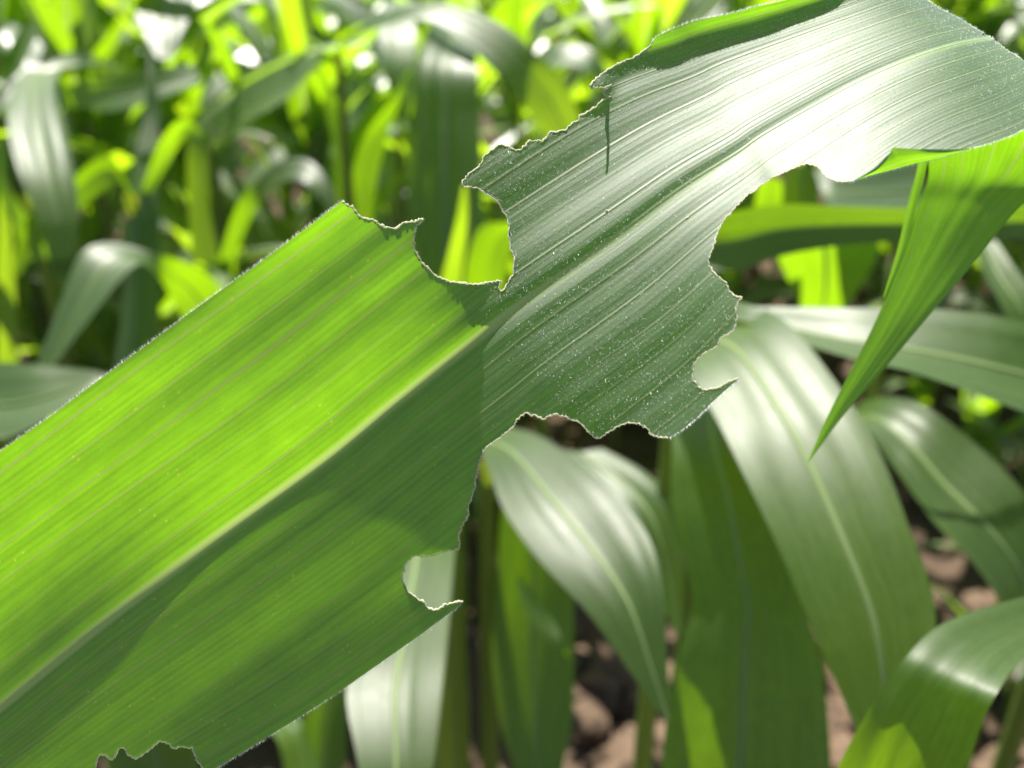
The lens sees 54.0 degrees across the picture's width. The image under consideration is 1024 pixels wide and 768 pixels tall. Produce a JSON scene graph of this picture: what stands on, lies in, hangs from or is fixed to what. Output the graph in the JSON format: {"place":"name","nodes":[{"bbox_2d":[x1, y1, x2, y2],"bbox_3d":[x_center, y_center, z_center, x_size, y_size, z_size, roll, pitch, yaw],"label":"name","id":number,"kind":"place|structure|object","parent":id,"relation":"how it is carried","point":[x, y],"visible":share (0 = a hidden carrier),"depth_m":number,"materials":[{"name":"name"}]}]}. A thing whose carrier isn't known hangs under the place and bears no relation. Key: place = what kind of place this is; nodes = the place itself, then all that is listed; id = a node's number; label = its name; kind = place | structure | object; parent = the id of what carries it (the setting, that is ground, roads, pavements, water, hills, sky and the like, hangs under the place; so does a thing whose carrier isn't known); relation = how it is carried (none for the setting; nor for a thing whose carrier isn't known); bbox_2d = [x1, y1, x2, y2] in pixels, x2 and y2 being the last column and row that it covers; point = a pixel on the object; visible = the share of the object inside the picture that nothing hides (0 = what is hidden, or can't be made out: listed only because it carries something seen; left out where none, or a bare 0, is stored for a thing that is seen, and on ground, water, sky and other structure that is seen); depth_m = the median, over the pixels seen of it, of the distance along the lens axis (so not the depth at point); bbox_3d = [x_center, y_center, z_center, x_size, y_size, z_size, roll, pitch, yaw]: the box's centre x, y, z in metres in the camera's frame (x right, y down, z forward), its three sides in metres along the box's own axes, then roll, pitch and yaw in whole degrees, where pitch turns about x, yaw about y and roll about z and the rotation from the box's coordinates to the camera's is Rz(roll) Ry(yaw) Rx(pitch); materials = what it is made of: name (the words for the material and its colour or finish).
{"place":"outdoors","nodes":[
{"label":"outdoors","id":0,"kind":"place"},
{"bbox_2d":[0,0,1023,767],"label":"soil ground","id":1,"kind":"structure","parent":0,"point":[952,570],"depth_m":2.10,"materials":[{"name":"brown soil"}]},
{"bbox_2d":[0,153,18,446],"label":"maize plant","id":2,"kind":"object","parent":1,"relation":"on","point":[9,353],"visible":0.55,"depth_m":1.35,"materials":[{"name":"green plant"}]},
{"bbox_2d":[15,169,48,309],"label":"maize plant","id":3,"kind":"object","parent":1,"relation":"on","point":[17,174],"depth_m":2.76,"materials":[{"name":"green plant"}]},
{"bbox_2d":[0,69,77,367],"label":"maize plant","id":4,"kind":"object","parent":1,"relation":"on","point":[39,143],"visible":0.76,"depth_m":1.13,"materials":[{"name":"green plant"}]},
{"bbox_2d":[0,81,91,235],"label":"maize plant","id":5,"kind":"object","parent":1,"relation":"on","point":[2,84],"visible":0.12,"depth_m":1.56,"materials":[{"name":"green plant"}]},
{"bbox_2d":[0,362,105,438],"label":"maize plant","id":6,"kind":"object","parent":1,"relation":"on","point":[31,395],"visible":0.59,"depth_m":0.78,"materials":[{"name":"green plant"}]},
{"bbox_2d":[0,135,130,370],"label":"maize plant","id":7,"kind":"object","parent":1,"relation":"on","point":[60,272],"visible":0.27,"depth_m":1.75,"materials":[{"name":"green plant"}]},
{"bbox_2d":[4,0,143,361],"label":"maize plant","id":8,"kind":"object","parent":1,"relation":"on","point":[16,11],"visible":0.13,"depth_m":2.33,"materials":[{"name":"green plant"}]},
{"bbox_2d":[13,29,186,309],"bbox_3d":[-1.014,-0.500,2.244,1.185,1.251,0.456,-22,35,-36],"label":"maize plant","id":9,"kind":"object","parent":1,"relation":"on","point":[175,240],"visible":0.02,"depth_m":2.37,"materials":[{"name":"green plant"}]},
{"bbox_2d":[14,42,203,368],"bbox_3d":[-0.442,0.079,1.375,0.134,0.994,0.338,6,29,11],"label":"maize plant","id":10,"kind":"object","parent":1,"relation":"on","point":[140,323],"visible":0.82,"depth_m":1.23,"materials":[{"name":"green plant"}]},
{"bbox_2d":[124,1,156,140],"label":"maize plant","id":11,"kind":"object","parent":1,"relation":"on","point":[132,17],"depth_m":4.67,"materials":[{"name":"green plant"}]},
{"bbox_2d":[37,243,284,767],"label":"maize plant","id":12,"kind":"object","parent":1,"relation":"on","point":[99,272],"visible":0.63,"depth_m":0.93,"materials":[{"name":"green plant"}]},
{"bbox_2d":[31,0,305,300],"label":"maize plant","id":13,"kind":"object","parent":1,"relation":"on","point":[65,42],"visible":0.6,"depth_m":1.52,"materials":[{"name":"green plant"}]},
{"bbox_2d":[0,0,346,366],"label":"maize plant","id":14,"kind":"object","parent":1,"relation":"on","point":[13,57],"visible":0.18,"depth_m":1.78,"materials":[{"name":"green plant"}]},
{"bbox_2d":[0,0,354,288],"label":"maize plant","id":15,"kind":"object","parent":1,"relation":"on","point":[189,101],"visible":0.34,"depth_m":1.71,"materials":[{"name":"green plant"}]},
{"bbox_2d":[118,46,250,270],"bbox_3d":[-1.175,-0.750,2.683,1.320,1.338,0.414,14,31,24],"label":"maize plant","id":16,"kind":"object","parent":1,"relation":"on","point":[164,225],"visible":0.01,"depth_m":2.78,"materials":[{"name":"green plant"}]},
{"bbox_2d":[1,0,376,373],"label":"maize plant","id":17,"kind":"object","parent":1,"relation":"on","point":[96,339],"visible":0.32,"depth_m":1.71,"materials":[{"name":"green plant"}]},
{"bbox_2d":[65,0,319,248],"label":"maize plant","id":18,"kind":"object","parent":1,"relation":"on","point":[163,23],"visible":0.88,"depth_m":1.46,"materials":[{"name":"green plant"}]},
{"bbox_2d":[3,0,405,329],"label":"maize plant","id":19,"kind":"object","parent":1,"relation":"on","point":[253,173],"visible":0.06,"depth_m":2.25,"materials":[{"name":"green plant"}]},
{"bbox_2d":[80,0,342,289],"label":"maize plant","id":20,"kind":"object","parent":1,"relation":"on","point":[120,223],"visible":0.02,"depth_m":2.67,"materials":[{"name":"green plant"}]},
{"bbox_2d":[102,688,346,767],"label":"maize plant","id":21,"kind":"object","parent":1,"relation":"on","point":[316,738],"visible":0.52,"depth_m":0.85,"materials":[{"name":"green plant"}]},
{"bbox_2d":[101,21,370,264],"bbox_3d":[-0.778,-0.621,2.689,1.072,1.158,0.363,10,29,17],"label":"maize plant","id":22,"kind":"object","parent":1,"relation":"on","point":[185,256],"visible":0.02,"depth_m":2.77,"materials":[{"name":"green plant"}]},
{"bbox_2d":[100,0,387,322],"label":"maize plant","id":23,"kind":"object","parent":1,"relation":"on","point":[369,6],"visible":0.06,"depth_m":2.09,"materials":[{"name":"green plant"}]},
{"bbox_2d":[224,21,294,216],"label":"maize plant","id":24,"kind":"object","parent":1,"relation":"on","point":[243,163],"visible":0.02,"depth_m":3.17,"materials":[{"name":"green plant"}]},
{"bbox_2d":[216,157,337,283],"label":"maize plant","id":25,"kind":"object","parent":1,"relation":"on","point":[267,182],"visible":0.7,"depth_m":1.30,"materials":[{"name":"green plant"}]},
{"bbox_2d":[199,0,374,245],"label":"maize plant","id":26,"kind":"object","parent":1,"relation":"on","point":[247,156],"visible":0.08,"depth_m":2.75,"materials":[{"name":"green plant"}]},
{"bbox_2d":[187,65,411,263],"bbox_3d":[-0.312,-0.004,1.654,0.340,1.009,0.084,-3,28,-5],"label":"maize plant","id":27,"kind":"object","parent":1,"relation":"on","point":[365,174],"visible":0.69,"depth_m":1.49,"materials":[{"name":"green plant"}]},
{"bbox_2d":[116,1,503,236],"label":"maize plant","id":28,"kind":"object","parent":1,"relation":"on","point":[275,111],"visible":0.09,"depth_m":2.17,"materials":[{"name":"green plant"}]},
{"bbox_2d":[125,0,512,516],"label":"maize plant","id":29,"kind":"object","parent":1,"relation":"on","point":[302,105],"visible":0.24,"depth_m":1.79,"materials":[{"name":"green plant"}]},
{"bbox_2d":[325,2,365,123],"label":"maize plant","id":30,"kind":"object","parent":1,"relation":"on","point":[332,4],"visible":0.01,"depth_m":3.26,"materials":[{"name":"green plant"}]},
{"bbox_2d":[341,22,373,123],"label":"maize plant","id":31,"kind":"object","parent":1,"relation":"on","point":[342,26],"depth_m":3.92,"materials":[{"name":"green plant"}]},
{"bbox_2d":[231,0,489,223],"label":"maize plant","id":32,"kind":"object","parent":1,"relation":"on","point":[386,207],"visible":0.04,"depth_m":2.72,"materials":[{"name":"green plant"}]},
{"bbox_2d":[363,54,377,70],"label":"maize plant","id":33,"kind":"object","parent":1,"relation":"on","point":[372,62],"depth_m":3.77,"materials":[{"name":"green plant"}]},
{"bbox_2d":[346,551,454,767],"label":"maize plant","id":34,"kind":"object","parent":1,"relation":"on","point":[399,709],"visible":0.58,"depth_m":0.56,"materials":[{"name":"green plant"}]},
{"bbox_2d":[278,0,523,144],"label":"maize plant","id":35,"kind":"object","parent":1,"relation":"on","point":[333,31],"visible":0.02,"depth_m":3.03,"materials":[{"name":"green plant"}]},
{"bbox_2d":[326,3,489,75],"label":"maize plant","id":36,"kind":"object","parent":1,"relation":"on","point":[371,73],"visible":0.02,"depth_m":3.19,"materials":[{"name":"green plant"}]},
{"bbox_2d":[258,0,570,130],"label":"maize plant","id":37,"kind":"object","parent":1,"relation":"on","point":[335,9],"visible":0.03,"depth_m":2.49,"materials":[{"name":"green plant"}]},
{"bbox_2d":[329,0,549,222],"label":"maize plant","id":38,"kind":"object","parent":1,"relation":"on","point":[530,11],"visible":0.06,"depth_m":1.90,"materials":[{"name":"green plant"}]},
{"bbox_2d":[222,0,659,258],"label":"maize plant","id":39,"kind":"object","parent":1,"relation":"on","point":[354,14],"visible":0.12,"depth_m":1.76,"materials":[{"name":"green plant"}]},
{"bbox_2d":[333,3,578,207],"bbox_3d":[-0.095,0.037,1.472,0.406,1.122,0.052,20,34,33],"label":"maize plant","id":40,"kind":"object","parent":1,"relation":"on","point":[532,80],"visible":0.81,"depth_m":1.17,"materials":[{"name":"green plant"}]},
{"bbox_2d":[406,5,512,621],"bbox_3d":[-0.073,0.063,1.385,0.115,1.048,0.494,-3,28,-6],"label":"maize plant","id":41,"kind":"object","parent":1,"relation":"on","point":[456,239],"visible":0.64,"depth_m":1.15,"materials":[{"name":"green plant"}]},
{"bbox_2d":[479,110,481,138],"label":"maize plant","id":42,"kind":"object","parent":1,"relation":"on","point":[480,116],"visible":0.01,"depth_m":4.73,"materials":[{"name":"green plant"}]},
{"bbox_2d":[466,486,498,547],"bbox_3d":[-0.069,0.194,1.961,0.272,0.322,0.292,-11,30,-19],"label":"young maize","id":43,"kind":"object","parent":1,"relation":"on","point":[471,520],"visible":0.09,"depth_m":2.00,"materials":[{"name":"green plant"}]},
{"bbox_2d":[378,0,604,223],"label":"maize plant","id":44,"kind":"object","parent":1,"relation":"on","point":[397,45],"visible":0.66,"depth_m":1.46,"materials":[{"name":"green plant"}]},
{"bbox_2d":[448,505,573,767],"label":"maize plant","id":45,"kind":"object","parent":1,"relation":"on","point":[533,644],"visible":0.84,"depth_m":0.84,"materials":[{"name":"green plant"}]},
{"bbox_2d":[0,0,1023,767],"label":"maize plant","id":46,"kind":"object","parent":1,"relation":"on","point":[228,512],"visible":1,"depth_m":0.24,"materials":[{"name":"green plant"}]},
{"bbox_2d":[0,258,1023,767],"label":"soil clods","id":47,"kind":"object","parent":1,"relation":"on","point":[606,686],"visible":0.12,"depth_m":1.64,"materials":[{"name":"brown soil"}]},
{"bbox_2d":[294,0,730,426],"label":"maize plant","id":48,"kind":"object","parent":1,"relation":"on","point":[534,27],"visible":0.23,"depth_m":2.11,"materials":[{"name":"green plant"}]},
{"bbox_2d":[480,0,545,149],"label":"maize plant","id":49,"kind":"object","parent":1,"relation":"on","point":[495,86],"visible":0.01,"depth_m":3.43,"materials":[{"name":"green plant"}]},
{"bbox_2d":[490,0,570,127],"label":"maize plant","id":50,"kind":"object","parent":1,"relation":"on","point":[557,13],"visible":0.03,"depth_m":3.61,"materials":[{"name":"green plant"}]},
{"bbox_2d":[506,0,588,439],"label":"maize plant","id":51,"kind":"object","parent":1,"relation":"on","point":[514,17],"visible":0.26,"depth_m":1.44,"materials":[{"name":"green plant"}]},
{"bbox_2d":[473,0,629,219],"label":"maize plant","id":52,"kind":"object","parent":1,"relation":"on","point":[492,104],"visible":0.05,"depth_m":2.90,"materials":[{"name":"green plant"}]},
{"bbox_2d":[376,0,744,210],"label":"maize plant","id":53,"kind":"object","parent":1,"relation":"on","point":[618,53],"visible":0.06,"depth_m":2.09,"materials":[{"name":"green plant"}]},
{"bbox_2d":[495,0,626,120],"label":"maize plant","id":54,"kind":"object","parent":1,"relation":"on","point":[565,37],"visible":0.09,"depth_m":2.60,"materials":[{"name":"green plant"}]},
{"bbox_2d":[563,70,579,93],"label":"maize plant","id":55,"kind":"object","parent":1,"relation":"on","point":[566,75],"visible":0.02,"depth_m":3.70,"materials":[{"name":"green plant"}]},
{"bbox_2d":[567,3,576,97],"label":"maize plant","id":56,"kind":"object","parent":1,"relation":"on","point":[573,93],"depth_m":4.51,"materials":[{"name":"green plant"}]},
{"bbox_2d":[479,428,683,767],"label":"maize plant","id":57,"kind":"object","parent":1,"relation":"on","point":[596,530],"visible":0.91,"depth_m":0.63,"materials":[{"name":"green plant"}]},
{"bbox_2d":[493,0,689,148],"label":"maize plant","id":58,"kind":"object","parent":1,"relation":"on","point":[545,41],"visible":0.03,"depth_m":2.25,"materials":[{"name":"green plant"}]},
{"bbox_2d":[586,70,596,92],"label":"maize plant","id":59,"kind":"object","parent":1,"relation":"on","point":[590,76],"depth_m":3.35,"materials":[{"name":"green plant"}]},
{"bbox_2d":[581,0,723,91],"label":"maize plant","id":60,"kind":"object","parent":1,"relation":"on","point":[649,23],"visible":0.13,"depth_m":1.98,"materials":[{"name":"green plant"}]},
{"bbox_2d":[680,5,754,201],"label":"maize plant","id":61,"kind":"object","parent":1,"relation":"on","point":[748,198],"depth_m":2.85,"materials":[{"name":"green plant"}]},
{"bbox_2d":[661,407,830,767],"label":"maize plant","id":62,"kind":"object","parent":1,"relation":"on","point":[747,687],"visible":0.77,"depth_m":0.59,"materials":[{"name":"green plant"}]},
{"bbox_2d":[685,0,817,294],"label":"maize plant","id":63,"kind":"object","parent":1,"relation":"on","point":[731,278],"visible":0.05,"depth_m":2.25,"materials":[{"name":"green plant"}]},
{"bbox_2d":[632,302,935,767],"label":"maize plant","id":64,"kind":"object","parent":1,"relation":"on","point":[834,516],"visible":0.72,"depth_m":0.49,"materials":[{"name":"green plant"}]},
{"bbox_2d":[627,1,1023,363],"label":"maize plant","id":65,"kind":"object","parent":1,"relation":"on","point":[974,300],"visible":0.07,"depth_m":2.28,"materials":[{"name":"green plant"}]},
{"bbox_2d":[754,163,920,681],"bbox_3d":[0.378,0.237,1.231,0.284,1.030,0.139,-19,33,-32],"label":"maize plant","id":66,"kind":"object","parent":1,"relation":"on","point":[890,189],"visible":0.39,"depth_m":0.98,"materials":[{"name":"green plant"}]},
{"bbox_2d":[749,172,969,306],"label":"maize plant","id":67,"kind":"object","parent":1,"relation":"on","point":[786,301],"visible":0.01,"depth_m":3.01,"materials":[{"name":"green plant"}]},
{"bbox_2d":[709,204,1023,767],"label":"maize plant","id":68,"kind":"object","parent":1,"relation":"on","point":[748,238],"visible":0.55,"depth_m":0.64,"materials":[{"name":"green plant"}]},
{"bbox_2d":[865,242,894,278],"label":"maize plant","id":69,"kind":"object","parent":1,"relation":"on","point":[874,267],"visible":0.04,"depth_m":2.44,"materials":[{"name":"green plant"}]},
{"bbox_2d":[736,307,1023,767],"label":"maize plant","id":70,"kind":"object","parent":1,"relation":"on","point":[981,354],"visible":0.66,"depth_m":0.55,"materials":[{"name":"green plant"}]},
{"bbox_2d":[739,0,1023,360],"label":"maize plant","id":71,"kind":"object","parent":1,"relation":"on","point":[778,286],"visible":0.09,"depth_m":2.33,"materials":[{"name":"green plant"}]},
{"bbox_2d":[756,0,1023,378],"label":"maize plant","id":72,"kind":"object","parent":1,"relation":"on","point":[994,25],"visible":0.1,"depth_m":2.12,"materials":[{"name":"green plant"}]},
{"bbox_2d":[777,240,1023,354],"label":"maize plant","id":73,"kind":"object","parent":1,"relation":"on","point":[832,277],"visible":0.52,"depth_m":0.93,"materials":[{"name":"green plant"}]},
{"bbox_2d":[881,262,946,408],"bbox_3d":[0.902,-0.043,2.194,0.305,0.461,0.378,0,28,0],"label":"young maize","id":74,"kind":"object","parent":1,"relation":"on","point":[921,388],"visible":0.29,"depth_m":2.18,"materials":[{"name":"green plant"}]},
{"bbox_2d":[923,162,928,183],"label":"maize plant","id":75,"kind":"object","parent":1,"relation":"on","point":[926,174],"depth_m":3.37,"materials":[{"name":"green plant"}]},
{"bbox_2d":[838,597,1023,767],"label":"maize plant","id":76,"kind":"object","parent":1,"relation":"on","point":[935,697],"visible":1,"depth_m":0.36,"materials":[{"name":"green plant"}]},
{"bbox_2d":[854,397,1023,602],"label":"maize plant","id":77,"kind":"object","parent":1,"relation":"on","point":[967,492],"visible":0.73,"depth_m":0.66,"materials":[{"name":"green plant"}]},
{"bbox_2d":[922,542,1023,718],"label":"young maize","id":78,"kind":"object","parent":1,"relation":"on","point":[1009,688],"visible":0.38,"depth_m":1.59,"materials":[{"name":"green plant"}]},
{"bbox_2d":[947,400,1023,479],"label":"young maize","id":79,"kind":"object","parent":1,"relation":"on","point":[992,427],"visible":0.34,"depth_m":1.92,"materials":[{"name":"green plant"}]},
{"bbox_2d":[962,390,1023,467],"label":"young maize","id":80,"kind":"object","parent":1,"relation":"on","point":[975,431],"visible":0.33,"depth_m":1.96,"materials":[{"name":"green plant"}]},
{"bbox_2d":[967,29,1023,311],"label":"maize plant","id":81,"kind":"object","parent":1,"relation":"on","point":[976,267],"visible":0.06,"depth_m":3.00,"materials":[{"name":"green plant"}]},
{"bbox_2d":[977,0,1023,250],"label":"maize plant","id":82,"kind":"object","parent":1,"relation":"on","point":[1001,8],"visible":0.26,"depth_m":1.83,"materials":[{"name":"green plant"}]},
{"bbox_2d":[991,34,1023,417],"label":"maize plant","id":83,"kind":"object","parent":1,"relation":"on","point":[1012,44],"visible":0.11,"depth_m":2.43,"materials":[{"name":"green plant"}]},
{"bbox_2d":[1002,0,1023,36],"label":"maize plant","id":84,"kind":"object","parent":1,"relation":"on","point":[1018,32],"depth_m":2.71,"materials":[{"name":"green plant"}]},
{"bbox_2d":[1007,0,1023,11],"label":"maize plant","id":85,"kind":"object","parent":1,"relation":"on","point":[1014,1],"visible":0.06,"depth_m":1.89,"materials":[{"name":"green plant"}]},
{"bbox_2d":[613,427,619,448],"bbox_3d":[0.268,-0.134,2.258,0.490,0.637,0.484,13,31,23],"label":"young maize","id":86,"kind":"object","parent":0,"point":[616,439],"visible":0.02,"depth_m":2.33,"materials":[{"name":"green plant"}]}
]}

